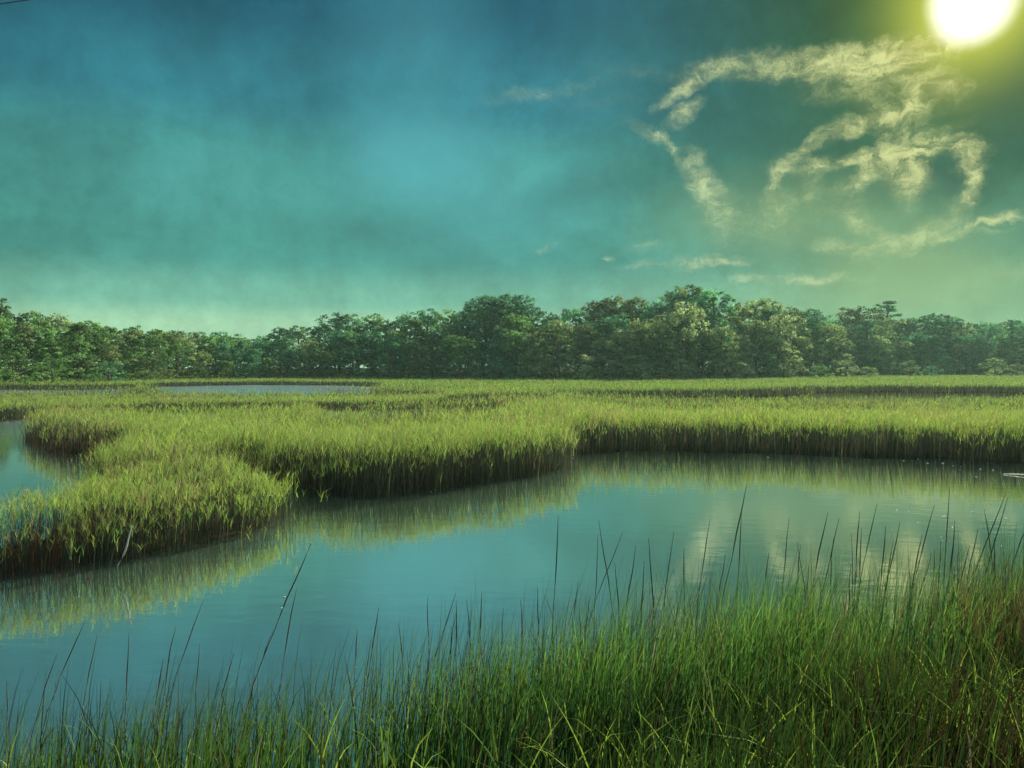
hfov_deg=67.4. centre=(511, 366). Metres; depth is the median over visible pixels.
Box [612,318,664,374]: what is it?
broadleaf tree
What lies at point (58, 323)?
pale tree
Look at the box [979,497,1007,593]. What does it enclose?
reed stalk
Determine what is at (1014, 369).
shrub
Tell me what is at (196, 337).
broadleaf tree
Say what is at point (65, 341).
broadleaf tree
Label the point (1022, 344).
broadleaf tree
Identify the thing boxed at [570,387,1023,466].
marsh grass
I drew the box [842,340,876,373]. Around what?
pale tree
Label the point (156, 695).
reed stalk
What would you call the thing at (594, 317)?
broadleaf tree
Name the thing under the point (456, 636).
reed stalk
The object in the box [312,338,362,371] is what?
shrub
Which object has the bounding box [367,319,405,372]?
broadleaf tree
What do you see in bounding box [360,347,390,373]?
shrub
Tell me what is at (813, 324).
broadleaf tree
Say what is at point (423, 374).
shrub
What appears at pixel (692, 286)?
broadleaf tree
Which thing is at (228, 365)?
shrub
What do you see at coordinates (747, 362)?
shrub
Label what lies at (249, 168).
sky
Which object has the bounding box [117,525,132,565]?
dry reed
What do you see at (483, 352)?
broadleaf tree
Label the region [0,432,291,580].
marsh grass
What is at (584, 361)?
shrub
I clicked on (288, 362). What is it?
pale tree
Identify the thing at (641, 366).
shrub
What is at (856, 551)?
reed stalk
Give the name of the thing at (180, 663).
reed stalk
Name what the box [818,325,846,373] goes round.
broadleaf tree
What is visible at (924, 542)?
reed stalk
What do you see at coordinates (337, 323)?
broadleaf tree
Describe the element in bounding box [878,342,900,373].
broadleaf tree
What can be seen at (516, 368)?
shrub
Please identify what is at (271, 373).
shrub
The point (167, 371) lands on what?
shrub
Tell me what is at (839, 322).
broadleaf tree
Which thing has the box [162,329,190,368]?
pale tree
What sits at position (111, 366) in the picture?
shrub
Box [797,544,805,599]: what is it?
reed stalk
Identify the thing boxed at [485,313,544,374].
pale tree
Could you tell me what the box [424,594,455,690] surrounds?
reed stalk
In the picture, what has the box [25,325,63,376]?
broadleaf tree
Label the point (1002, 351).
pale tree
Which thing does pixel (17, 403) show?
marsh grass
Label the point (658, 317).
broadleaf tree
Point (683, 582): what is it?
reed stalk
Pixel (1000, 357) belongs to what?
shrub
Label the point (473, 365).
shrub
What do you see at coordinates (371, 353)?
broadleaf tree
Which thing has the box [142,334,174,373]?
broadleaf tree
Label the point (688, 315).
pale tree
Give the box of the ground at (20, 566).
[0,368,1023,767]
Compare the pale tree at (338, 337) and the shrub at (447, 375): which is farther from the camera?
the pale tree at (338, 337)
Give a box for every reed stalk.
[1,691,8,761]
[25,655,56,762]
[39,624,83,743]
[76,638,96,758]
[86,690,100,767]
[112,634,128,760]
[141,659,163,745]
[147,625,176,762]
[149,602,202,729]
[193,645,206,743]
[200,654,233,738]
[230,675,255,735]
[239,544,310,732]
[267,589,296,740]
[345,630,361,697]
[358,641,371,727]
[362,608,378,721]
[397,627,413,709]
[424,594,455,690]
[426,598,429,682]
[432,614,455,691]
[452,600,468,696]
[466,600,488,702]
[474,592,481,677]
[520,600,530,681]
[526,588,542,676]
[545,528,557,658]
[571,585,577,657]
[579,534,621,648]
[586,540,597,654]
[599,524,619,651]
[615,569,621,639]
[623,546,635,631]
[641,567,643,621]
[648,538,659,705]
[659,533,673,657]
[673,557,684,612]
[690,521,709,630]
[710,485,746,623]
[712,559,724,613]
[728,514,741,624]
[780,523,788,618]
[791,546,800,614]
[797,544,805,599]
[812,514,827,590]
[818,520,838,623]
[829,538,833,608]
[836,568,850,625]
[851,535,852,605]
[852,514,859,621]
[853,506,876,616]
[856,528,861,618]
[877,540,893,630]
[879,527,885,602]
[880,523,899,622]
[901,537,921,649]
[906,507,933,617]
[938,541,940,601]
[943,487,949,593]
[946,523,954,616]
[965,491,1006,598]
[965,531,977,590]
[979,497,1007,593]
[984,510,997,599]
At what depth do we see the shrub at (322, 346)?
167.23 m
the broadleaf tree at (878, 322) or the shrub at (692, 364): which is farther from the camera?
the broadleaf tree at (878, 322)
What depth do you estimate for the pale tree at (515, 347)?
149.19 m
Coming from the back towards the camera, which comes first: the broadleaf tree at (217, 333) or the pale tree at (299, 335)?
the pale tree at (299, 335)
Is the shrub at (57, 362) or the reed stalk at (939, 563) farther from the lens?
the shrub at (57, 362)
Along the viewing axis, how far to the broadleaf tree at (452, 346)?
147.19 m
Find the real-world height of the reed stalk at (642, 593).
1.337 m
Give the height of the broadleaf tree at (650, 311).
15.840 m
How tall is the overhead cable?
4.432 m
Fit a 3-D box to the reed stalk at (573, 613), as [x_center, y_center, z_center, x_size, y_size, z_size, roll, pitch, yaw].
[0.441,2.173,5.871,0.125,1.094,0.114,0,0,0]
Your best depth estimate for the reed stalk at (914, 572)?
6.25 m
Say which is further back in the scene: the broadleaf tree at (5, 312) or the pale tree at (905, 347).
the pale tree at (905, 347)
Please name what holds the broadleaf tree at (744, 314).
on the ground at (20, 566)
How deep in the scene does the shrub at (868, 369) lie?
157.76 m
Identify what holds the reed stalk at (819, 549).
in the water
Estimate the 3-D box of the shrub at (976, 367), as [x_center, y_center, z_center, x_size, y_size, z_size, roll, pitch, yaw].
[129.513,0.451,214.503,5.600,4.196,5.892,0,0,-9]
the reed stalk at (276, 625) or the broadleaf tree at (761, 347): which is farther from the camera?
the broadleaf tree at (761, 347)
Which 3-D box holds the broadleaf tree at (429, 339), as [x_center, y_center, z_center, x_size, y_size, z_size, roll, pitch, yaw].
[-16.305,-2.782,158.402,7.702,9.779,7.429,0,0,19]
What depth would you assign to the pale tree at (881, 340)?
200.28 m
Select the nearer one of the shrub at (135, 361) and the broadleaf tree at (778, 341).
the shrub at (135, 361)
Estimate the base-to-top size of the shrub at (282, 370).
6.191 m
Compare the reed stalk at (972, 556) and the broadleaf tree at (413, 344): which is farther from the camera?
the broadleaf tree at (413, 344)
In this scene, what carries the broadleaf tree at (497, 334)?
on the ground at (20, 566)
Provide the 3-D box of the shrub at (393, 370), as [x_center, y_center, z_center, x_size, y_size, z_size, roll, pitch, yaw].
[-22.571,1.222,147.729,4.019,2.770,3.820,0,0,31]
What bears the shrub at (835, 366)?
on the ground at (20, 566)
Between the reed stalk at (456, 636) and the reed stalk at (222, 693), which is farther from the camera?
the reed stalk at (456, 636)
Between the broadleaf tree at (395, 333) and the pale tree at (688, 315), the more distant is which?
the broadleaf tree at (395, 333)
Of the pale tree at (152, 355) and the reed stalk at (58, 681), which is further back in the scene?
the pale tree at (152, 355)
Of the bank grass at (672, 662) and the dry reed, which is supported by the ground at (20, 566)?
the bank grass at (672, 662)
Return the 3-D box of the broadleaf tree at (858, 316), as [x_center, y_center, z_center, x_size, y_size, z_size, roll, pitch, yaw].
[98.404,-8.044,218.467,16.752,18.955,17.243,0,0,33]
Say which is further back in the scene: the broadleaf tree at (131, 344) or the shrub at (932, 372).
the shrub at (932, 372)
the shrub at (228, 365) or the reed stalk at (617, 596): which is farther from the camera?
the shrub at (228, 365)
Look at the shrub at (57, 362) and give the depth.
100.88 m
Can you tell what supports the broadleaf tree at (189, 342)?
on the ground at (20, 566)
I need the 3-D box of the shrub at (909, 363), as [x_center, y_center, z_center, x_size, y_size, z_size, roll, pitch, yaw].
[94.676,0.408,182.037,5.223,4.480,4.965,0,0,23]
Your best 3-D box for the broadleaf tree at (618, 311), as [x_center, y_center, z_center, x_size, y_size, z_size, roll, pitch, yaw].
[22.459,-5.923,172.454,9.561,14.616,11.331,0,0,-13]
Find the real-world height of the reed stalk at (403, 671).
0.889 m
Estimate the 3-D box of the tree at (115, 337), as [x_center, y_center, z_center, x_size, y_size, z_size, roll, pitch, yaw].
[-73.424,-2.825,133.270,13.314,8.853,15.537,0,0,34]
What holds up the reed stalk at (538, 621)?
in the water
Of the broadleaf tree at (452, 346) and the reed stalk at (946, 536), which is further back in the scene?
the broadleaf tree at (452, 346)
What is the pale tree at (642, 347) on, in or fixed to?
on the ground at (20, 566)
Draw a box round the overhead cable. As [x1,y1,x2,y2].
[0,0,27,3]
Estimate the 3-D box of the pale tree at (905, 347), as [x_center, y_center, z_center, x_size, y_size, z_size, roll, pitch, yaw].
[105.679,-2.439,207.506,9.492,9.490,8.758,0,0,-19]
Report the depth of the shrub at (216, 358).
161.96 m
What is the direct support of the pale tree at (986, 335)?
on the ground at (20, 566)
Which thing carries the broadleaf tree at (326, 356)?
on the ground at (20, 566)
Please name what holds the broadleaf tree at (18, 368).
on the ground at (20, 566)
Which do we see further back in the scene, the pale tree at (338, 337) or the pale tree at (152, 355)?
the pale tree at (338, 337)
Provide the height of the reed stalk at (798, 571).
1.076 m
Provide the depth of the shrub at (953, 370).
208.07 m
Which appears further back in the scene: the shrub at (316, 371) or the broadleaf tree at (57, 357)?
the shrub at (316, 371)
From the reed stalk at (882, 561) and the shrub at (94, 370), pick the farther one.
the shrub at (94, 370)
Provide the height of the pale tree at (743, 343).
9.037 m
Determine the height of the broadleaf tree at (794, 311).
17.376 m
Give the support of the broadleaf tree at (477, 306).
on the ground at (20, 566)
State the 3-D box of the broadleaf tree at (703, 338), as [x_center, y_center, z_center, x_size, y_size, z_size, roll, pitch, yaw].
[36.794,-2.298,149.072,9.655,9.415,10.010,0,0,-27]
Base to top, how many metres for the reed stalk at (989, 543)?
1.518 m
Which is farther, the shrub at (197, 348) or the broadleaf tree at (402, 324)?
the broadleaf tree at (402, 324)
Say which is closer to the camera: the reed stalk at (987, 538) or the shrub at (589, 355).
the reed stalk at (987, 538)
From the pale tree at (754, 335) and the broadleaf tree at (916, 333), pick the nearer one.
the pale tree at (754, 335)
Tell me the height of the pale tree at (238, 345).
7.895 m
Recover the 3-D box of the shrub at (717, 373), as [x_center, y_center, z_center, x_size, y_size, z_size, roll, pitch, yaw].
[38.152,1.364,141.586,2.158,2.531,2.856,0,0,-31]
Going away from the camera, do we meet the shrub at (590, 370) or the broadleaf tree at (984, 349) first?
the shrub at (590, 370)
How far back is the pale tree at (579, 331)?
145.29 m
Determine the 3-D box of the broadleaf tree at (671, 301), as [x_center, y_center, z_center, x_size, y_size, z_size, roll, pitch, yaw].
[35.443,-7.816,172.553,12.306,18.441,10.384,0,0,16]
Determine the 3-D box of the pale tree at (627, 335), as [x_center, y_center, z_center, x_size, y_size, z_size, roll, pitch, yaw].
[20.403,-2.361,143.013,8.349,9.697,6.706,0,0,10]
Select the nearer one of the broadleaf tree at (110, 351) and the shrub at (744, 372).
the broadleaf tree at (110, 351)
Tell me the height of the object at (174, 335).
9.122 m
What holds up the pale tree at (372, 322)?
on the ground at (20, 566)
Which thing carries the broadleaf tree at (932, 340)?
on the ground at (20, 566)
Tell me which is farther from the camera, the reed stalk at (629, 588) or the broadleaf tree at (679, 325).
the broadleaf tree at (679, 325)
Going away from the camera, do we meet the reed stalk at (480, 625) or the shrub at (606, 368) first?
the reed stalk at (480, 625)
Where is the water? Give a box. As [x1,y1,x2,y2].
[0,385,1023,767]
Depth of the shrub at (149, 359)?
123.66 m
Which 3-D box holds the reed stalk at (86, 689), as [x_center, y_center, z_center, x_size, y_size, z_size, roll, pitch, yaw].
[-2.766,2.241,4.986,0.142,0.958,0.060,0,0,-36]
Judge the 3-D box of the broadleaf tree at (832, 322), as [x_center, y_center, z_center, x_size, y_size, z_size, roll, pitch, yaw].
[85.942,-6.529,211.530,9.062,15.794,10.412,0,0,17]
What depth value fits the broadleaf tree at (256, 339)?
176.94 m
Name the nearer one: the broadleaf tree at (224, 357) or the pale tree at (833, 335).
the broadleaf tree at (224, 357)
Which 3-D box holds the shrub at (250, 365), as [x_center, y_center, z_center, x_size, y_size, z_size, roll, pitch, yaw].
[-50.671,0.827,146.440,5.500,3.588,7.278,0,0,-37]
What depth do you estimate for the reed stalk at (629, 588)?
5.91 m
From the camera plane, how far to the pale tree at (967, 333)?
230.02 m
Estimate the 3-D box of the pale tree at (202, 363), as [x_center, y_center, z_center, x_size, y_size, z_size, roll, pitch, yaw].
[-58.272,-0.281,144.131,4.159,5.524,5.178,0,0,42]
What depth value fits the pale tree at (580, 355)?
156.86 m
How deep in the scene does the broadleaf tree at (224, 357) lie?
148.85 m
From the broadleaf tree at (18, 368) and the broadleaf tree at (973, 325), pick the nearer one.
the broadleaf tree at (18, 368)
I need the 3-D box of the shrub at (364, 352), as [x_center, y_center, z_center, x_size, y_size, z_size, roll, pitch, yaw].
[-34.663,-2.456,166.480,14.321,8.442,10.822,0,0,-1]
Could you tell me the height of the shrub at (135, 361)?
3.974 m
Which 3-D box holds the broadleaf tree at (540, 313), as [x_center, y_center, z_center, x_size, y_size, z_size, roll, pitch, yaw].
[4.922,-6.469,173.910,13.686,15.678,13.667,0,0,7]
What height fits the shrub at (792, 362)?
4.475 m
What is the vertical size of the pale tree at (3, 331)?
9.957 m
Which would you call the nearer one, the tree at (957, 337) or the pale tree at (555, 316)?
the pale tree at (555, 316)
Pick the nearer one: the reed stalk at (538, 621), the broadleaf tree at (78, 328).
the reed stalk at (538, 621)
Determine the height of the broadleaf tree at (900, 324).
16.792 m
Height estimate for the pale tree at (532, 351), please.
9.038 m
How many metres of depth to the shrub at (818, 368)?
146.71 m
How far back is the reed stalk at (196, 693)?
5.22 m
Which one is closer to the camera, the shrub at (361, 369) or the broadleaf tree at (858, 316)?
the shrub at (361, 369)
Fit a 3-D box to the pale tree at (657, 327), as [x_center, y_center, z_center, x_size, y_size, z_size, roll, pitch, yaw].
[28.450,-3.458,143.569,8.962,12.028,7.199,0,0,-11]
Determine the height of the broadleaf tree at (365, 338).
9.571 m
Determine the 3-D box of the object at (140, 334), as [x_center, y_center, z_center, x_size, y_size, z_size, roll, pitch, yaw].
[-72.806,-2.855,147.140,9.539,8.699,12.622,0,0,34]
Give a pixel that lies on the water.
(418, 559)
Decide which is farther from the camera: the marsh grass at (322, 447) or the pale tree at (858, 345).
the pale tree at (858, 345)
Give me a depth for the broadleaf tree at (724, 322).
153.61 m
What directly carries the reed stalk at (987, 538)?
on the ground at (20, 566)
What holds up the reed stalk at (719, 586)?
in the water
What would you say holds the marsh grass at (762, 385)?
on the ground at (20, 566)
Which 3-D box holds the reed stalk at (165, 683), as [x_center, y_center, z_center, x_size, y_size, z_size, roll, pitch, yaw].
[-2.212,2.185,4.843,0.179,1.072,0.057,0,0,-23]
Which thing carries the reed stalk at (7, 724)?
in the water
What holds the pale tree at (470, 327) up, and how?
on the ground at (20, 566)
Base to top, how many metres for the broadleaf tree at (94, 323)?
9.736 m
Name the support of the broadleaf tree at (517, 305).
on the ground at (20, 566)
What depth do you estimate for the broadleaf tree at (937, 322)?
229.30 m
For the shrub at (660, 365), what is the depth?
140.94 m
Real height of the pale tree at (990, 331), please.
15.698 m
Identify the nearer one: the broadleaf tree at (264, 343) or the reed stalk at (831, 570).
the reed stalk at (831, 570)
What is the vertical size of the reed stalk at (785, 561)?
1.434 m
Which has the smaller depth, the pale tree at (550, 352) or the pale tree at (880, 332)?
the pale tree at (550, 352)
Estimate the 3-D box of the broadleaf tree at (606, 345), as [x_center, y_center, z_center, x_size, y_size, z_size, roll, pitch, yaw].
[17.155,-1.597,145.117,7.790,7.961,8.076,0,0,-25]
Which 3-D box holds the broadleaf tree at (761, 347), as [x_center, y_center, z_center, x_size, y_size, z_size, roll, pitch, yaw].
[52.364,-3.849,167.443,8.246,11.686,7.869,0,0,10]
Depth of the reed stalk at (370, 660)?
5.45 m
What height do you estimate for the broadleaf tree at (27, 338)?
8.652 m
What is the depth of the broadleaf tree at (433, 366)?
152.35 m
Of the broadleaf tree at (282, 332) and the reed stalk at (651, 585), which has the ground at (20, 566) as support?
the broadleaf tree at (282, 332)
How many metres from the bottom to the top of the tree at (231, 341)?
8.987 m
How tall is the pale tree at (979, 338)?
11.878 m
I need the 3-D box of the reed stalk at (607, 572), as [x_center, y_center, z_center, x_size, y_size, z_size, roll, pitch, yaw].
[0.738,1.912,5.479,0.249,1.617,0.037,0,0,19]
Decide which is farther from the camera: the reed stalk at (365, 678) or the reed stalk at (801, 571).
the reed stalk at (801, 571)
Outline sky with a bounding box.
[0,0,1023,367]
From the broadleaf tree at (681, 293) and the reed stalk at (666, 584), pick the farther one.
the broadleaf tree at (681, 293)
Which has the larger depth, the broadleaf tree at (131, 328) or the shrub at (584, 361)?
the broadleaf tree at (131, 328)
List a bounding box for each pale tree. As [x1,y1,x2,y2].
[0,316,19,362]
[32,313,73,359]
[146,353,165,378]
[161,341,193,377]
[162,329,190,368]
[190,351,214,377]
[211,342,238,372]
[231,339,256,365]
[269,337,302,374]
[276,325,318,371]
[276,351,297,376]
[294,340,324,376]
[314,331,356,375]
[336,322,375,371]
[352,313,386,371]
[400,308,447,371]
[424,309,469,372]
[442,317,485,375]
[458,305,483,371]
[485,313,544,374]
[495,329,528,377]
[516,333,554,376]
[524,319,585,378]
[533,319,579,376]
[538,314,570,368]
[560,334,595,374]
[565,323,603,374]
[584,317,623,372]
[599,329,643,379]
[628,328,657,375]
[640,316,685,377]
[654,300,713,378]
[717,334,757,372]
[728,318,778,375]
[772,335,815,374]
[799,336,831,374]
[802,322,856,374]
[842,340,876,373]
[859,334,892,372]
[865,324,899,364]
[892,341,919,374]
[917,328,950,371]
[942,319,978,357]
[951,327,991,370]
[951,334,994,373]
[966,321,1010,368]
[981,323,1001,350]
[996,348,1014,373]
[1009,321,1023,370]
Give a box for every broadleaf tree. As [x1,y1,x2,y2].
[0,298,28,361]
[1,347,38,381]
[2,310,51,371]
[5,322,41,373]
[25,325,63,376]
[45,356,66,378]
[52,333,95,377]
[59,323,99,380]
[61,320,106,358]
[75,358,96,377]
[86,337,117,372]
[92,325,139,372]
[96,344,123,375]
[116,335,138,375]
[116,338,152,377]
[117,325,148,353]
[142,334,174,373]
[163,338,201,375]
[184,331,210,363]
[189,336,221,373]
[207,331,234,367]
[214,353,237,377]
[232,347,267,376]
[250,335,282,367]
[253,339,276,374]
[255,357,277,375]
[265,326,296,372]
[298,325,337,372]
[298,338,320,373]
[310,312,361,371]
[310,350,339,376]
[336,330,367,373]
[338,339,361,376]
[356,331,390,373]
[364,351,381,377]
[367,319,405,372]
[371,335,411,375]
[375,328,411,375]
[392,315,431,371]
[393,339,430,376]
[396,319,433,373]
[411,330,451,375]
[427,351,444,377]
[430,322,465,374]
[436,334,485,377]
[455,296,534,370]
[461,294,533,342]
[468,308,513,373]
[468,343,496,376]
[481,292,543,369]
[481,327,513,376]
[494,332,537,375]
[514,303,554,371]
[519,326,549,374]
[548,308,598,372]
[570,300,616,370]
[581,337,627,377]
[586,295,643,339]
[595,308,631,339]
[600,312,637,374]
[608,296,653,344]
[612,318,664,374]
[628,301,683,372]
[644,315,680,372]
[651,292,693,338]
[657,312,705,375]
[659,284,721,371]
[664,286,723,372]
[672,288,756,372]
[675,302,724,373]
[680,331,730,377]
[698,326,746,378]
[699,320,736,375]
[710,316,754,374]
[718,302,761,372]
[735,297,793,354]
[742,324,770,372]
[751,308,792,373]
[757,313,802,376]
[779,314,815,368]
[782,305,812,338]
[793,309,836,370]
[797,315,834,365]
[815,315,836,349]
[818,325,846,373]
[828,338,856,375]
[831,318,860,342]
[832,306,890,351]
[840,324,866,362]
[853,319,881,372]
[861,320,896,363]
[862,318,921,360]
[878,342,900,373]
[887,333,915,365]
[892,318,911,341]
[894,317,936,338]
[904,332,930,372]
[906,334,934,373]
[907,313,955,355]
[920,335,950,372]
[922,313,972,356]
[963,322,985,341]
[974,346,998,372]
[990,321,1021,343]
[992,331,1014,358]
[999,319,1023,367]
[1003,344,1023,373]
[1015,332,1023,355]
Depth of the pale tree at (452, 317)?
170.10 m
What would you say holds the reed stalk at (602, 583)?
in the water
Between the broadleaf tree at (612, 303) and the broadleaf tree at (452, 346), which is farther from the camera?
the broadleaf tree at (612, 303)
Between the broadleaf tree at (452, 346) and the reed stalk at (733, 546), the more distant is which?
the broadleaf tree at (452, 346)
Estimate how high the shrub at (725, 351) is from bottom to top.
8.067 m
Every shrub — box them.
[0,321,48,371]
[0,350,42,383]
[16,344,70,372]
[27,356,79,383]
[28,364,60,382]
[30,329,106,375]
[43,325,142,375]
[80,367,107,382]
[89,360,126,381]
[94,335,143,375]
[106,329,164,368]
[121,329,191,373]
[123,359,158,379]
[132,356,164,379]
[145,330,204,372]
[157,368,178,379]
[178,345,218,373]
[188,366,210,378]
[204,343,235,373]
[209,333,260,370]
[217,361,238,377]
[233,342,267,371]
[235,362,264,377]
[251,341,281,370]
[264,371,279,377]
[274,347,297,371]
[291,368,300,377]
[294,347,325,374]
[296,342,341,371]
[310,370,323,377]
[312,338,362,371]
[318,337,382,371]
[336,369,349,378]
[353,367,370,377]
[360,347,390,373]
[374,344,406,371]
[382,366,403,377]
[416,370,428,378]
[442,371,453,378]
[464,362,484,378]
[482,361,507,377]
[502,366,529,378]
[530,354,559,378]
[560,368,571,378]
[568,353,594,380]
[572,337,623,370]
[580,368,598,379]
[596,359,631,378]
[609,354,662,378]
[628,362,654,379]
[647,361,669,378]
[675,365,697,379]
[681,363,703,378]
[704,337,760,373]
[711,368,723,378]
[726,361,754,378]
[729,357,757,378]
[746,340,773,373]
[763,358,787,377]
[779,358,808,377]
[782,369,799,377]
[802,367,814,377]
[809,365,834,377]
[826,357,852,376]
[834,359,860,376]
[841,363,863,374]
[855,366,878,377]
[862,354,898,375]
[889,365,902,375]
[899,359,922,375]
[900,365,918,375]
[915,354,942,374]
[920,366,943,376]
[923,364,948,374]
[943,358,964,374]
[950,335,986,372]
[965,361,988,374]
[969,356,1013,373]
[978,357,1008,375]
[1003,364,1023,375]
[1007,365,1020,374]
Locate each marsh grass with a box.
[0,372,1023,402]
[0,382,577,420]
[0,399,297,536]
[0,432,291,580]
[154,394,583,535]
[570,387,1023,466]
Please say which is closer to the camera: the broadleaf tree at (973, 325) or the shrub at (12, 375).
the shrub at (12, 375)
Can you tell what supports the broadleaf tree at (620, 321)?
on the ground at (20, 566)
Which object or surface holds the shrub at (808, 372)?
on the ground at (20, 566)
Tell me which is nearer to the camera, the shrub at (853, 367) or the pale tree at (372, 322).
the pale tree at (372, 322)
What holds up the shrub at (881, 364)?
on the ground at (20, 566)
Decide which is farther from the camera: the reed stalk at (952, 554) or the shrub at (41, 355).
the shrub at (41, 355)
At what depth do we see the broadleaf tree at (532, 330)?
154.54 m
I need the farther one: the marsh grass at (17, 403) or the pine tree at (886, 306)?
the pine tree at (886, 306)
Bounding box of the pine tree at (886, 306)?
[866,300,901,369]
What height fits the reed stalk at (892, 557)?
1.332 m
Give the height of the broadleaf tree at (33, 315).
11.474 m
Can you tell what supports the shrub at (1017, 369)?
on the ground at (20, 566)
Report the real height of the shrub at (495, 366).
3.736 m
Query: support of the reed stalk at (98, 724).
in the water
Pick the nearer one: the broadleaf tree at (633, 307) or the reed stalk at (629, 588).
the reed stalk at (629, 588)
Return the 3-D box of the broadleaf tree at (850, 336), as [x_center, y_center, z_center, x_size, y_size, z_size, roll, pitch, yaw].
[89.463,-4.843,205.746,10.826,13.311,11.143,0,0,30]
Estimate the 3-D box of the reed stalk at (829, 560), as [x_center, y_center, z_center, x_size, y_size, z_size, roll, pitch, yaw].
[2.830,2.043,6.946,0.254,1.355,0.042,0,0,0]
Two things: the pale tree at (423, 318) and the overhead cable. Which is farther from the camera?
the pale tree at (423, 318)
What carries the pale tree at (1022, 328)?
on the ground at (20, 566)
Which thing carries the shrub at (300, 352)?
on the ground at (20, 566)
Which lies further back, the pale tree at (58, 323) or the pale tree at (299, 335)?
the pale tree at (299, 335)
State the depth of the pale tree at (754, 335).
159.50 m
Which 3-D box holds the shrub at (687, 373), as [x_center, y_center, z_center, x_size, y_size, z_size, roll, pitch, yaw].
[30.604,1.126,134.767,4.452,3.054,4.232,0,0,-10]
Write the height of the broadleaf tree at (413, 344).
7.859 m
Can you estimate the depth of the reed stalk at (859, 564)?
6.77 m
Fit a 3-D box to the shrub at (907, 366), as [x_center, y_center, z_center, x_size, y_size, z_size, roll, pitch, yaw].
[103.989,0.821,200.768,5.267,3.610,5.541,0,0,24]
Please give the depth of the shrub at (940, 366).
208.37 m
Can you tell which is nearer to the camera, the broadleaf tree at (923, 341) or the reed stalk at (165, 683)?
the reed stalk at (165, 683)
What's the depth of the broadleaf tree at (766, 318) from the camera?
175.19 m
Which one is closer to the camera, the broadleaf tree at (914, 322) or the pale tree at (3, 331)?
the pale tree at (3, 331)
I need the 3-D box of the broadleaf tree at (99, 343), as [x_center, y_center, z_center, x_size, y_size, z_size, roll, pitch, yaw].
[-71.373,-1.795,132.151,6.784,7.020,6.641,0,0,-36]
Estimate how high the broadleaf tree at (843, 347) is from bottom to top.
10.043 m
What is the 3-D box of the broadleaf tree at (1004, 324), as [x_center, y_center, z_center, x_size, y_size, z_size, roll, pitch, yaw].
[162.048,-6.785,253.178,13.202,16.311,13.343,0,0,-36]
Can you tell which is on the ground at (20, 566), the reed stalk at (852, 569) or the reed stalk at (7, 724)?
the reed stalk at (852, 569)
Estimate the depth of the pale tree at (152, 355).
136.47 m
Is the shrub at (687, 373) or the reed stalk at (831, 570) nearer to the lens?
the reed stalk at (831, 570)
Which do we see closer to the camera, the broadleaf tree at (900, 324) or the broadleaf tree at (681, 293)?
the broadleaf tree at (681, 293)
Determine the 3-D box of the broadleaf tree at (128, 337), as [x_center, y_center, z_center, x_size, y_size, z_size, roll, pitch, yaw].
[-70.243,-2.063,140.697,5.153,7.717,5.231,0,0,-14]
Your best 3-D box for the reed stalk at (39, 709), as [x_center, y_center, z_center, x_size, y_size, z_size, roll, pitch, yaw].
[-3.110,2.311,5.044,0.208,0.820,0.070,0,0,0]
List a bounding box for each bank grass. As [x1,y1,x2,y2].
[0,512,1023,767]
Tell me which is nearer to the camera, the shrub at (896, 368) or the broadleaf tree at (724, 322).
the broadleaf tree at (724, 322)
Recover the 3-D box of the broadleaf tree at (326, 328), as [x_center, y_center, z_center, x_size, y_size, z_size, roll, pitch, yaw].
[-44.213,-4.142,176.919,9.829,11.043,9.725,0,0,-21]
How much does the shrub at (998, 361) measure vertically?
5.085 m
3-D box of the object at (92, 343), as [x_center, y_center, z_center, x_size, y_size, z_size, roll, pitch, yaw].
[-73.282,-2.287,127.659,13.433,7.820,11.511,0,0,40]
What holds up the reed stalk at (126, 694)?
on the ground at (20, 566)
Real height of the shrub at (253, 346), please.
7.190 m
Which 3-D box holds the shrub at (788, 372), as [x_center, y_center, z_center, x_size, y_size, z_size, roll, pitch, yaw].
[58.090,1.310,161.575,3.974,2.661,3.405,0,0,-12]
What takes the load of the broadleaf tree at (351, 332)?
on the ground at (20, 566)
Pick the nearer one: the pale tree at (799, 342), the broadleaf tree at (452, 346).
the broadleaf tree at (452, 346)
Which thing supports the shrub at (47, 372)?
on the ground at (20, 566)
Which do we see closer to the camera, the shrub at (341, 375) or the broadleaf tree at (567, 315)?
the shrub at (341, 375)
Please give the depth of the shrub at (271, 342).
169.74 m
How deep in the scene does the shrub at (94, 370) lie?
109.52 m
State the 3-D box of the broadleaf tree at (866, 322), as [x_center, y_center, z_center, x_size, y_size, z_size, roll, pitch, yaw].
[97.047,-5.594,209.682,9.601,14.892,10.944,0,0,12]
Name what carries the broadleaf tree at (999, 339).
on the ground at (20, 566)
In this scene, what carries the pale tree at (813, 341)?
on the ground at (20, 566)
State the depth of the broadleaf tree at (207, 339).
157.63 m
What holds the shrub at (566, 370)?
on the ground at (20, 566)
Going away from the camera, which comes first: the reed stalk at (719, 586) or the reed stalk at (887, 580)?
the reed stalk at (887, 580)
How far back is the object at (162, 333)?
151.02 m
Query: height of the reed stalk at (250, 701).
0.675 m
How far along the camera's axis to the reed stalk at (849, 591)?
6.22 m
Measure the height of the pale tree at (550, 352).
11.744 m
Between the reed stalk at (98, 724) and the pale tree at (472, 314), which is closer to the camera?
the reed stalk at (98, 724)

